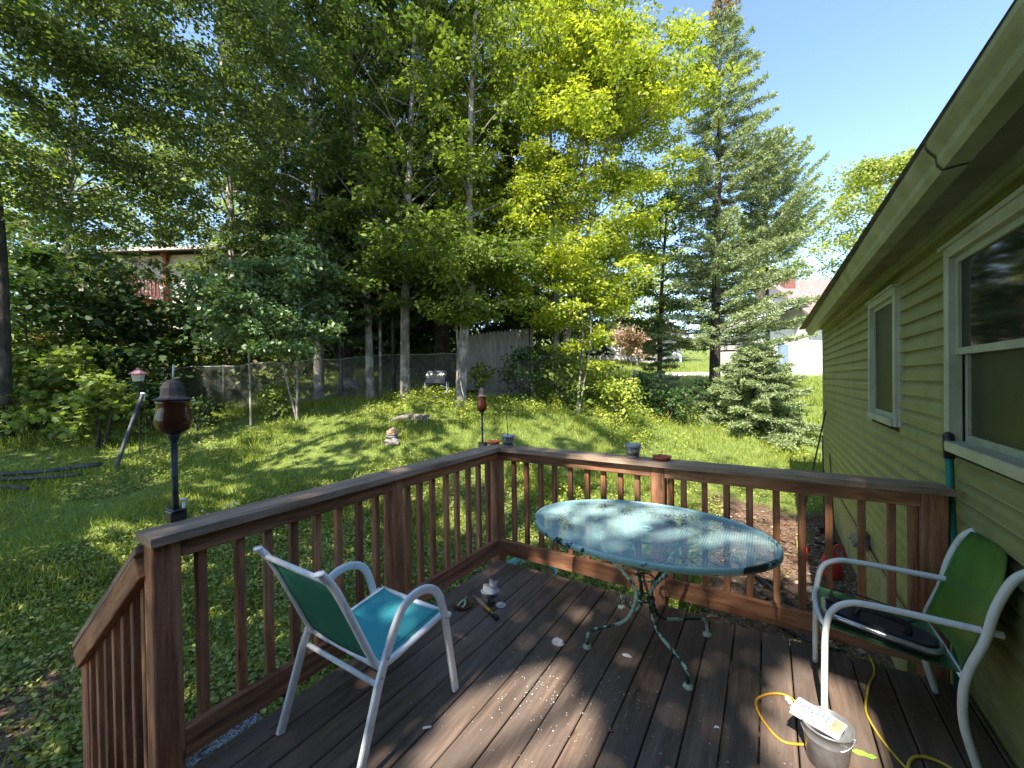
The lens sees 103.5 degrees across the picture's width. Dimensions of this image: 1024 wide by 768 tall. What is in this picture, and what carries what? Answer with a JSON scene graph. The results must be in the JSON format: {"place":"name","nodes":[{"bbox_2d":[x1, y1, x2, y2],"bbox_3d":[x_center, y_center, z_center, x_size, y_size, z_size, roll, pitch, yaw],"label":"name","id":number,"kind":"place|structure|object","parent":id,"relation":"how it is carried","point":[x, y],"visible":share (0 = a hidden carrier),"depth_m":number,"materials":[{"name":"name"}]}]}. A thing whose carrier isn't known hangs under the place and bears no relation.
{"place":"outdoors","nodes":[
{"label":"outdoors","id":0,"kind":"place"},
{"bbox_2d":[0,321,895,767],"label":"ground","id":1,"kind":"structure","parent":0,"point":[696,359],"depth_m":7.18,"materials":[{"name":"green plant"}]},
{"bbox_2d":[0,344,67,441],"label":"bush","id":2,"kind":"object","parent":1,"relation":"on","point":[20,356],"visible":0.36,"depth_m":8.87,"materials":[{"name":"green plant"}]},
{"bbox_2d":[1,473,80,480],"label":"ground pipe","id":3,"kind":"object","parent":1,"relation":"on","point":[34,477],"visible":0.93,"depth_m":6.63,"materials":[{"name":"black plastic"}]},
{"bbox_2d":[0,462,101,475],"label":"ground pipe","id":4,"kind":"object","parent":1,"relation":"on","point":[51,469],"visible":0.95,"depth_m":6.89,"materials":[{"name":"black plastic"}]},
{"bbox_2d":[4,209,98,350],"bbox_3d":[-13.737,-2.150,10.896,3.866,5.300,3.755,-1,1,-38],"label":"hedge bush","id":5,"kind":"object","parent":1,"relation":"on","point":[38,232],"visible":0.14,"depth_m":11.33,"materials":[{"name":"green plant"}]},
{"bbox_2d":[0,261,106,434],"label":"hedge bush","id":6,"kind":"object","parent":1,"relation":"on","point":[44,286],"visible":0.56,"depth_m":9.47,"materials":[{"name":"green plant"}]},
{"bbox_2d":[0,323,117,426],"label":"hedge bush","id":7,"kind":"object","parent":1,"relation":"on","point":[65,338],"visible":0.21,"depth_m":9.78,"materials":[{"name":"green plant"}]},
{"bbox_2d":[2,338,131,439],"bbox_3d":[-10.208,0.176,9.115,2.052,2.395,2.090,-1,1,9],"label":"bush","id":8,"kind":"object","parent":1,"relation":"on","point":[74,367],"visible":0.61,"depth_m":8.81,"materials":[{"name":"green plant"}]},
{"bbox_2d":[0,109,133,324],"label":"maple tree","id":9,"kind":"object","parent":1,"relation":"on","point":[56,150],"visible":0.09,"depth_m":19.06,"materials":[{"name":"green plant"}]},
{"bbox_2d":[8,246,147,408],"bbox_3d":[-12.028,-1.374,10.987,3.510,4.415,3.227,-1,1,-28],"label":"hedge bush","id":10,"kind":"object","parent":1,"relation":"on","point":[40,259],"visible":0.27,"depth_m":10.54,"materials":[{"name":"green plant"}]},
{"bbox_2d":[36,371,155,449],"bbox_3d":[-8.707,0.606,8.563,1.713,1.762,1.866,0,1,32],"label":"bush","id":11,"kind":"object","parent":1,"relation":"on","point":[105,396],"visible":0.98,"depth_m":8.44,"materials":[{"name":"green plant"}]},
{"bbox_2d":[0,0,194,347],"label":"maple tree","id":12,"kind":"object","parent":1,"relation":"on","point":[80,239],"visible":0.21,"depth_m":14.43,"materials":[{"name":"green plant"}]},
{"bbox_2d":[48,243,160,410],"bbox_3d":[-11.004,-1.432,11.148,2.399,4.688,2.432,0,1,32],"label":"hedge bush","id":13,"kind":"object","parent":1,"relation":"on","point":[122,287],"visible":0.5,"depth_m":10.75,"materials":[{"name":"green plant"}]},
{"bbox_2d":[114,392,144,471],"bbox_3d":[-7.023,0.864,7.409,0.087,1.405,0.687,-1,1,-2],"label":"pole","id":14,"kind":"object","parent":1,"relation":"on","point":[130,426],"visible":0.93,"depth_m":7.39,"materials":[{"name":"grey metal"}]},
{"bbox_2d":[55,290,204,410],"bbox_3d":[-10.373,-0.786,11.096,3.073,3.370,3.208,0,1,32],"label":"hedge bush","id":15,"kind":"object","parent":1,"relation":"on","point":[141,309],"visible":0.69,"depth_m":10.72,"materials":[{"name":"green plant"}]},
{"bbox_2d":[128,368,147,453],"bbox_3d":[-7.301,0.602,7.907,0.300,1.836,0.260,0,1,32],"label":"birdhouse","id":16,"kind":"object","parent":1,"relation":"on","point":[137,374],"visible":0.94,"depth_m":7.89,"materials":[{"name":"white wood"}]},
{"bbox_2d":[120,378,171,432],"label":"bush","id":17,"kind":"object","parent":1,"relation":"on","point":[151,390],"visible":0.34,"depth_m":9.62,"materials":[{"name":"green plant"}]},
{"bbox_2d":[73,115,223,247],"bbox_3d":[-29.190,-13.368,32.595,9.485,16.420,10.901,0,1,32],"label":"maple tree","id":18,"kind":"object","parent":1,"relation":"on","point":[154,146],"visible":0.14,"depth_m":32.19,"materials":[{"name":"green plant"}]},
{"bbox_2d":[113,323,209,392],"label":"hedge bush","id":19,"kind":"object","parent":1,"relation":"on","point":[155,330],"visible":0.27,"depth_m":12.12,"materials":[{"name":"green plant"}]},
{"bbox_2d":[102,366,222,411],"bbox_3d":[-9.611,0.174,11.146,3.047,1.418,0.052,-1,1,-10],"label":"chain link fence","id":20,"kind":"object","parent":1,"relation":"on","point":[195,380],"visible":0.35,"depth_m":11.29,"materials":[{"name":"metal"}]},
{"bbox_2d":[0,0,350,405],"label":"maple tree","id":21,"kind":"object","parent":1,"relation":"on","point":[57,48],"visible":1,"depth_m":7.64,"materials":[{"name":"green plant"}]},
{"bbox_2d":[124,296,264,396],"bbox_3d":[-9.537,-1.119,12.337,3.744,3.453,3.130,0,1,32],"label":"hedge bush","id":22,"kind":"object","parent":1,"relation":"on","point":[188,328],"visible":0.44,"depth_m":11.88,"materials":[{"name":"green plant"}]},
{"bbox_2d":[10,244,384,353],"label":"clapboard house","id":23,"kind":"structure","parent":1,"relation":"on","point":[172,255],"depth_m":21.14,"materials":[{"name":"red wood"}]},
{"bbox_2d":[93,0,309,369],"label":"maple tree","id":24,"kind":"object","parent":1,"relation":"on","point":[227,189],"visible":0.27,"depth_m":14.65,"materials":[{"name":"green plant"}]},
{"bbox_2d":[189,394,227,430],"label":"bush","id":25,"kind":"object","parent":1,"relation":"on","point":[202,404],"visible":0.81,"depth_m":9.70,"materials":[{"name":"green plant"}]},
{"bbox_2d":[170,127,280,244],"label":"maple tree","id":26,"kind":"object","parent":1,"relation":"on","point":[236,211],"visible":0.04,"depth_m":34.18,"materials":[{"name":"green plant"}]},
{"bbox_2d":[181,330,279,397],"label":"hedge bush","id":27,"kind":"object","parent":1,"relation":"on","point":[219,363],"visible":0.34,"depth_m":12.18,"materials":[{"name":"green plant"}]},
{"bbox_2d":[160,268,307,427],"bbox_3d":[-6.287,-0.664,9.443,2.751,3.820,2.814,0,1,32],"label":"sapling","id":28,"kind":"object","parent":1,"relation":"on","point":[230,300],"visible":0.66,"depth_m":8.86,"materials":[{"name":"green plant"}]},
{"bbox_2d":[185,229,356,418],"bbox_3d":[-5.449,-1.205,9.482,3.450,4.642,2.702,-1,1,-41],"label":"sapling","id":29,"kind":"object","parent":1,"relation":"on","point":[286,278],"visible":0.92,"depth_m":9.12,"materials":[{"name":"green plant"}]},
{"bbox_2d":[252,380,301,422],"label":"bush","id":30,"kind":"object","parent":1,"relation":"on","point":[276,395],"visible":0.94,"depth_m":9.79,"materials":[{"name":"green plant"}]},
{"bbox_2d":[222,359,339,410],"bbox_3d":[-6.585,0.047,11.645,3.194,1.574,0.052,-1,1,-9],"label":"chain link fence","id":31,"kind":"object","parent":1,"relation":"on","point":[223,381],"visible":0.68,"depth_m":11.59,"materials":[{"name":"metal"}]},
{"bbox_2d":[217,0,353,366],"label":"hemlock tree","id":32,"kind":"object","parent":1,"relation":"on","point":[263,228],"visible":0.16,"depth_m":15.94,"materials":[{"name":"green plant"}]},
{"bbox_2d":[241,340,329,396],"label":"hedge bush","id":33,"kind":"object","parent":1,"relation":"on","point":[275,359],"visible":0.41,"depth_m":12.67,"materials":[{"name":"green plant"}]},
{"bbox_2d":[158,0,424,399],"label":"maple tree","id":34,"kind":"object","parent":1,"relation":"on","point":[270,203],"visible":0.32,"depth_m":11.59,"materials":[{"name":"green plant"}]},
{"bbox_2d":[289,297,389,373],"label":"undergrowth bush","id":35,"kind":"object","parent":1,"relation":"on","point":[333,353],"visible":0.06,"depth_m":16.68,"materials":[{"name":"green plant"}]},
{"bbox_2d":[303,167,382,397],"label":"hemlock tree","id":36,"kind":"object","parent":1,"relation":"on","point":[356,328],"visible":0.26,"depth_m":11.73,"materials":[{"name":"green plant"}]},
{"bbox_2d":[248,0,438,400],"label":"maple tree","id":37,"kind":"object","parent":1,"relation":"on","point":[321,11],"visible":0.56,"depth_m":10.86,"materials":[{"name":"green plant"}]},
{"bbox_2d":[281,0,410,391],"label":"hemlock tree","id":38,"kind":"object","parent":1,"relation":"on","point":[347,352],"visible":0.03,"depth_m":13.22,"materials":[{"name":"green plant"}]},
{"bbox_2d":[338,108,436,397],"bbox_3d":[-3.632,-3.490,11.681,2.752,8.257,2.831,-1,1,-29],"label":"maple tree","id":39,"kind":"object","parent":1,"relation":"on","point":[392,170],"visible":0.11,"depth_m":11.27,"materials":[{"name":"green plant"}]},
{"bbox_2d":[353,172,424,395],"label":"tree","id":40,"kind":"object","parent":1,"relation":"on","point":[393,323],"visible":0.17,"depth_m":11.70,"materials":[{"name":"green plant"}]},
{"bbox_2d":[352,292,433,368],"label":"undergrowth bush","id":41,"kind":"object","parent":1,"relation":"on","point":[384,344],"visible":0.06,"depth_m":17.16,"materials":[{"name":"green plant"}]},
{"bbox_2d":[354,1,433,371],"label":"hemlock tree","id":42,"kind":"object","parent":1,"relation":"on","point":[387,338],"visible":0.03,"depth_m":17.28,"materials":[{"name":"green plant"}]},
{"bbox_2d":[340,353,456,399],"bbox_3d":[-3.344,-0.156,12.044,3.450,1.530,0.052,-1,1,-5],"label":"chain link fence","id":43,"kind":"object","parent":1,"relation":"on","point":[341,374],"visible":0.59,"depth_m":12.01,"materials":[{"name":"metal"}]},
{"bbox_2d":[300,0,509,400],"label":"maple tree","id":44,"kind":"object","parent":1,"relation":"on","point":[454,13],"visible":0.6,"depth_m":10.34,"materials":[{"name":"green plant"}]},
{"bbox_2d":[388,414,429,421],"bbox_3d":[-2.215,0.773,9.085,1.164,0.203,0.484,-1,1,28],"label":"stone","id":45,"kind":"object","parent":1,"relation":"on","point":[409,416],"visible":0.82,"depth_m":9.13,"materials":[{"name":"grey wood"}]},
{"bbox_2d":[0,343,833,767],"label":"ground cover","id":46,"kind":"object","parent":1,"relation":"on","point":[218,679],"visible":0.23,"depth_m":4.02,"materials":[{"name":"green plant"}]},
{"bbox_2d":[377,298,481,377],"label":"undergrowth bush","id":47,"kind":"object","parent":1,"relation":"on","point":[423,325],"visible":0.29,"depth_m":15.53,"materials":[{"name":"green plant"}]},
{"bbox_2d":[0,505,871,767],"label":"leaf litter","id":48,"kind":"object","parent":1,"relation":"on","point":[65,695],"visible":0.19,"depth_m":3.92,"materials":[{"name":"brown plant"}]},
{"bbox_2d":[424,371,448,395],"bbox_3d":[-2.126,0.048,11.365,0.646,0.848,0.425,-1,1,0],"label":"grill cart","id":49,"kind":"object","parent":1,"relation":"on","point":[435,377],"visible":0.88,"depth_m":11.23,"materials":[{"name":"grey metal"}]},
{"bbox_2d":[376,0,506,386],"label":"hemlock tree","id":50,"kind":"object","parent":1,"relation":"on","point":[441,338],"visible":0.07,"depth_m":13.34,"materials":[{"name":"green plant"}]},
{"bbox_2d":[341,0,573,406],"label":"maple tree","id":51,"kind":"object","parent":1,"relation":"on","point":[496,264],"visible":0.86,"depth_m":10.01,"materials":[{"name":"green plant"}]},
{"bbox_2d":[411,290,506,408],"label":"maple tree","id":52,"kind":"object","parent":1,"relation":"on","point":[459,313],"visible":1,"depth_m":9.78,"materials":[{"name":"green plant"}]},
{"bbox_2d":[416,288,540,372],"bbox_3d":[-1.437,-2.446,17.834,5.609,4.416,5.241,0,1,32],"label":"undergrowth bush","id":53,"kind":"object","parent":1,"relation":"on","point":[473,331],"visible":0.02,"depth_m":17.30,"materials":[{"name":"green plant"}]},
{"bbox_2d":[467,361,496,393],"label":"bush","id":54,"kind":"object","parent":1,"relation":"on","point":[477,372],"visible":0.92,"depth_m":11.15,"materials":[{"name":"green plant"}]},
{"bbox_2d":[467,328,533,394],"bbox_3d":[-0.424,-0.609,12.671,2.220,2.300,0.140,-1,1,-7],"label":"wooden fence panel","id":55,"kind":"object","parent":1,"relation":"on","point":[500,342],"visible":0.69,"depth_m":12.60,"materials":[{"name":"grey wood"}]},
{"bbox_2d":[473,30,552,378],"bbox_3d":[-0.175,-6.389,14.883,3.880,13.317,3.888,0,1,32],"label":"hemlock tree","id":56,"kind":"object","parent":1,"relation":"on","point":[505,325],"visible":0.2,"depth_m":14.40,"materials":[{"name":"green plant"}]},
{"bbox_2d":[449,0,581,338],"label":"maple tree","id":57,"kind":"object","parent":1,"relation":"on","point":[509,123],"visible":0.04,"depth_m":14.46,"materials":[{"name":"green plant"}]},
{"bbox_2d":[497,343,548,401],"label":"bush","id":58,"kind":"object","parent":1,"relation":"on","point":[523,355],"visible":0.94,"depth_m":11.26,"materials":[{"name":"green plant"}]},
{"bbox_2d":[479,291,580,377],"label":"undergrowth bush","id":59,"kind":"object","parent":1,"relation":"on","point":[546,342],"visible":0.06,"depth_m":16.18,"materials":[{"name":"green plant"}]},
{"bbox_2d":[507,558,557,575],"bbox_3d":[0.187,1.956,3.967,0.540,0.310,0.540,0,1,32],"label":"plastic tub","id":60,"kind":"object","parent":1,"relation":"on","point":[554,571],"visible":0.07,"depth_m":4.08,"materials":[{"name":"teal"}]},
{"bbox_2d":[509,556,561,576],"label":"potted plant","id":61,"kind":"object","parent":60,"relation":"in","point":[532,566],"visible":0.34,"depth_m":3.93,"materials":[{"name":"green plant"}]},
{"bbox_2d":[72,444,1014,767],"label":"wooden deck","id":62,"kind":"structure","parent":1,"relation":"on","point":[128,650],"depth_m":2.09,"materials":[{"name":"brown wood"}]},
{"bbox_2d":[151,365,193,522],"bbox_3d":[-1.483,0.337,1.775,0.148,0.845,0.141,0,1,32],"label":"garden torch","id":63,"kind":"object","parent":62,"relation":"on","point":[173,419],"visible":0.98,"depth_m":1.75,"materials":[{"name":"metal"}]},
{"bbox_2d":[186,713,261,767],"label":"woven mat","id":64,"kind":"object","parent":62,"relation":"on","point":[206,750],"visible":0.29,"depth_m":1.80,"materials":[{"name":"grey fabric"}]},
{"bbox_2d":[253,545,458,767],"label":"patio chair","id":65,"kind":"object","parent":62,"relation":"on","point":[381,629],"visible":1,"depth_m":1.83,"materials":[{"name":"fabric"}]},
{"bbox_2d":[476,388,487,464],"bbox_3d":[-0.288,0.408,3.920,0.107,0.749,0.101,0,1,32],"label":"garden torch","id":66,"kind":"object","parent":62,"relation":"on","point":[481,403],"visible":0.98,"depth_m":3.89,"materials":[{"name":"metal"}]},
{"bbox_2d":[481,587,499,606],"bbox_3d":[-0.155,1.523,2.891,0.128,0.103,0.128,0,1,32],"label":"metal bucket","id":67,"kind":"object","parent":62,"relation":"on","point":[490,600],"visible":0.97,"depth_m":2.85,"materials":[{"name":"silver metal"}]},
{"bbox_2d":[624,443,641,457],"bbox_3d":[0.902,0.497,3.013,0.128,0.101,0.128,0,1,32],"label":"metal bucket","id":68,"kind":"object","parent":62,"relation":"on","point":[632,450],"visible":1,"depth_m":2.97,"materials":[{"name":"silver metal"}]},
{"bbox_2d":[534,499,783,690],"bbox_3d":[0.785,1.203,2.396,1.376,0.725,0.982,0,1,32],"label":"table","id":69,"kind":"object","parent":62,"relation":"on","point":[631,555],"visible":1,"depth_m":2.28,"materials":[{"name":"teal glass"}]},
{"bbox_2d":[755,692,805,745],"bbox_3d":[1.270,1.556,1.892,0.214,0.017,0.303,-1,1,10],"label":"extension cord","id":70,"kind":"object","parent":62,"relation":"on","point":[768,727],"visible":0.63,"depth_m":1.89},
{"bbox_2d":[800,705,856,767],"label":"metal bucket","id":71,"kind":"object","parent":62,"relation":"on","point":[823,750],"visible":0.83,"depth_m":1.62,"materials":[{"name":"silver metal"}]},
{"bbox_2d":[789,697,847,739],"bbox_3d":[1.270,1.393,1.684,0.099,0.028,0.178,-1,1,-31],"label":"power strip","id":72,"kind":"object","parent":71,"relation":"on","point":[820,720],"visible":1,"depth_m":1.67,"materials":[{"name":"white plastic"}]},
{"bbox_2d":[864,654,951,767],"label":"extension cord","id":73,"kind":"object","parent":62,"relation":"on","point":[911,759],"visible":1,"depth_m":1.73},
{"bbox_2d":[812,528,1023,767],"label":"lawn chair","id":74,"kind":"object","parent":62,"relation":"on","point":[973,590],"visible":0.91,"depth_m":1.81,"materials":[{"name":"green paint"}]},
{"bbox_2d":[821,595,946,656],"bbox_3d":[1.702,1.099,1.872,0.427,0.136,0.194,0,1,36],"label":"seat cushion","id":75,"kind":"object","parent":74,"relation":"on","point":[893,629],"visible":0.88,"depth_m":1.82,"materials":[{"name":"black fabric"}]},
{"bbox_2d":[942,432,962,691],"bbox_3d":[2.278,0.893,2.090,0.050,1.274,0.255,0,1,41],"label":"garden pole","id":76,"kind":"object","parent":62,"relation":"on","point":[949,457],"visible":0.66,"depth_m":2.11,"materials":[{"name":"teal metal"}]},
{"bbox_2d":[488,155,606,341],"bbox_3d":[1.506,-9.213,29.984,10.794,15.180,9.803,0,1,32],"label":"maple tree","id":77,"kind":"object","parent":1,"relation":"on","point":[544,288],"visible":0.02,"depth_m":28.66,"materials":[{"name":"green plant"}]},
{"bbox_2d":[538,346,595,410],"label":"bush","id":78,"kind":"object","parent":1,"relation":"on","point":[567,384],"visible":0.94,"depth_m":11.45,"materials":[{"name":"green plant"}]},
{"bbox_2d":[533,314,623,372],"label":"undergrowth bush","id":79,"kind":"object","parent":1,"relation":"on","point":[599,353],"visible":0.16,"depth_m":19.24,"materials":[{"name":"green plant"}]},
{"bbox_2d":[415,0,754,399],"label":"maple tree","id":80,"kind":"object","parent":1,"relation":"on","point":[583,100],"visible":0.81,"depth_m":11.19,"materials":[{"name":"green plant"}]},
{"bbox_2d":[287,353,885,663],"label":"lawn weeds","id":81,"kind":"object","parent":1,"relation":"on","point":[421,391],"visible":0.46,"depth_m":10.21,"materials":[{"name":"green plant"}]},
{"bbox_2d":[535,249,647,412],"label":"maple tree","id":82,"kind":"object","parent":1,"relation":"on","point":[582,285],"visible":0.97,"depth_m":11.11,"materials":[{"name":"green plant"}]},
{"bbox_2d":[559,361,625,407],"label":"bush","id":83,"kind":"object","parent":1,"relation":"on","point":[590,377],"visible":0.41,"depth_m":12.26,"materials":[{"name":"green plant"}]},
{"bbox_2d":[594,375,653,425],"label":"bush","id":84,"kind":"object","parent":1,"relation":"on","point":[613,387],"visible":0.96,"depth_m":11.08,"materials":[{"name":"green plant"}]},
{"bbox_2d":[561,321,688,362],"bbox_3d":[9.912,-3.822,38.068,10.204,4.300,7.200,-1,1,-6],"label":"white bungalow","id":85,"kind":"object","parent":1,"relation":"on","point":[613,349],"visible":0.04,"depth_m":35.05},
{"bbox_2d":[605,322,665,365],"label":"bush","id":86,"kind":"object","parent":1,"relation":"on","point":[629,340],"visible":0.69,"depth_m":30.56,"materials":[{"name":"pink plant"}]},
{"bbox_2d":[585,198,694,362],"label":"maple tree","id":87,"kind":"object","parent":1,"relation":"on","point":[629,359],"visible":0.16,"depth_m":33.05,"materials":[{"name":"green plant"}]},
{"bbox_2d":[609,370,673,410],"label":"bush","id":88,"kind":"object","parent":1,"relation":"on","point":[644,380],"visible":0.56,"depth_m":12.93,"materials":[{"name":"green plant"}]},
{"bbox_2d":[637,313,683,393],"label":"young spruce","id":89,"kind":"object","parent":1,"relation":"on","point":[647,350],"visible":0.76,"depth_m":15.86,"materials":[{"name":"green plant"}]},
{"bbox_2d":[634,369,707,401],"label":"hedge","id":90,"kind":"object","parent":1,"relation":"on","point":[672,379],"visible":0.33,"depth_m":15.08,"materials":[{"name":"plant"}]},
{"bbox_2d":[608,177,734,388],"bbox_3d":[6.797,-3.909,17.467,5.183,8.855,5.424,-1,1,13],"label":"maple tree","id":91,"kind":"object","parent":1,"relation":"on","point":[641,244],"visible":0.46,"depth_m":17.17,"materials":[{"name":"green plant"}]},
{"bbox_2d":[641,384,702,422],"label":"bush","id":92,"kind":"object","parent":1,"relation":"on","point":[673,406],"visible":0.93,"depth_m":12.41,"materials":[{"name":"green plant"}]},
{"bbox_2d":[682,379,720,414],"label":"bush","id":93,"kind":"object","parent":1,"relation":"on","point":[694,396],"visible":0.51,"depth_m":13.68,"materials":[{"name":"green plant"}]},
{"bbox_2d":[648,0,820,413],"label":"spruce tree","id":94,"kind":"object","parent":1,"relation":"on","point":[714,325],"visible":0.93,"depth_m":13.38,"materials":[{"name":"green plant"}]},
{"bbox_2d":[695,342,822,449],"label":"young spruce","id":95,"kind":"object","parent":1,"relation":"on","point":[766,406],"visible":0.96,"depth_m":11.80,"materials":[{"name":"green plant"}]},
{"bbox_2d":[702,209,842,332],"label":"maple tree","id":96,"kind":"object","parent":1,"relation":"on","point":[794,257],"visible":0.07,"depth_m":32.15,"materials":[{"name":"green plant"}]},
{"bbox_2d":[720,272,830,375],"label":"white house","id":97,"kind":"structure","parent":1,"relation":"on","point":[804,355],"depth_m":25.08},
{"bbox_2d":[735,127,834,345],"bbox_3d":[9.822,-3.975,14.723,3.148,10.310,3.474,0,1,32],"label":"spruce tree","id":98,"kind":"object","parent":1,"relation":"on","point":[792,207],"visible":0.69,"depth_m":14.26,"materials":[{"name":"green plant"}]},
{"bbox_2d":[813,541,845,580],"bbox_3d":[3.742,2.071,4.761,0.243,0.400,0.217,-1,1,-12],"label":"gas can","id":99,"kind":"object","parent":1,"relation":"on","point":[838,569],"visible":0.62,"depth_m":4.68,"materials":[{"name":"red plastic"}]},
{"bbox_2d":[794,511,877,658],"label":"gravel","id":100,"kind":"structure","parent":1,"relation":"on","point":[854,589],"depth_m":4.93,"materials":[{"name":"brown gravel"}]},
{"bbox_2d":[804,147,916,279],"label":"maple tree","id":101,"kind":"object","parent":1,"relation":"on","point":[871,174],"visible":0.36,"depth_m":29.89,"materials":[{"name":"green plant"}]},
{"bbox_2d":[799,0,1023,767],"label":"green sided house","id":102,"kind":"structure","parent":1,"relation":"on","point":[916,315],"depth_m":2.04,"materials":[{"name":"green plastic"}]},
{"bbox_2d":[865,283,993,471],"bbox_3d":[3.317,-0.214,3.359,0.430,1.670,1.550,0,1,32],"label":"window","id":103,"kind":"structure","parent":102,"relation":"in","point":[884,398],"depth_m":3.40,"materials":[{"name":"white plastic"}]},
{"bbox_2d":[937,185,1023,482],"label":"window","id":104,"kind":"structure","parent":102,"relation":"in","point":[983,264],"depth_m":1.86,"materials":[{"name":"white glass"}]},
{"bbox_2d":[0,0,1013,337],"label":"sky","id":105,"kind":"structure","parent":0,"point":[870,78],"materials":[{"name":"blue"}]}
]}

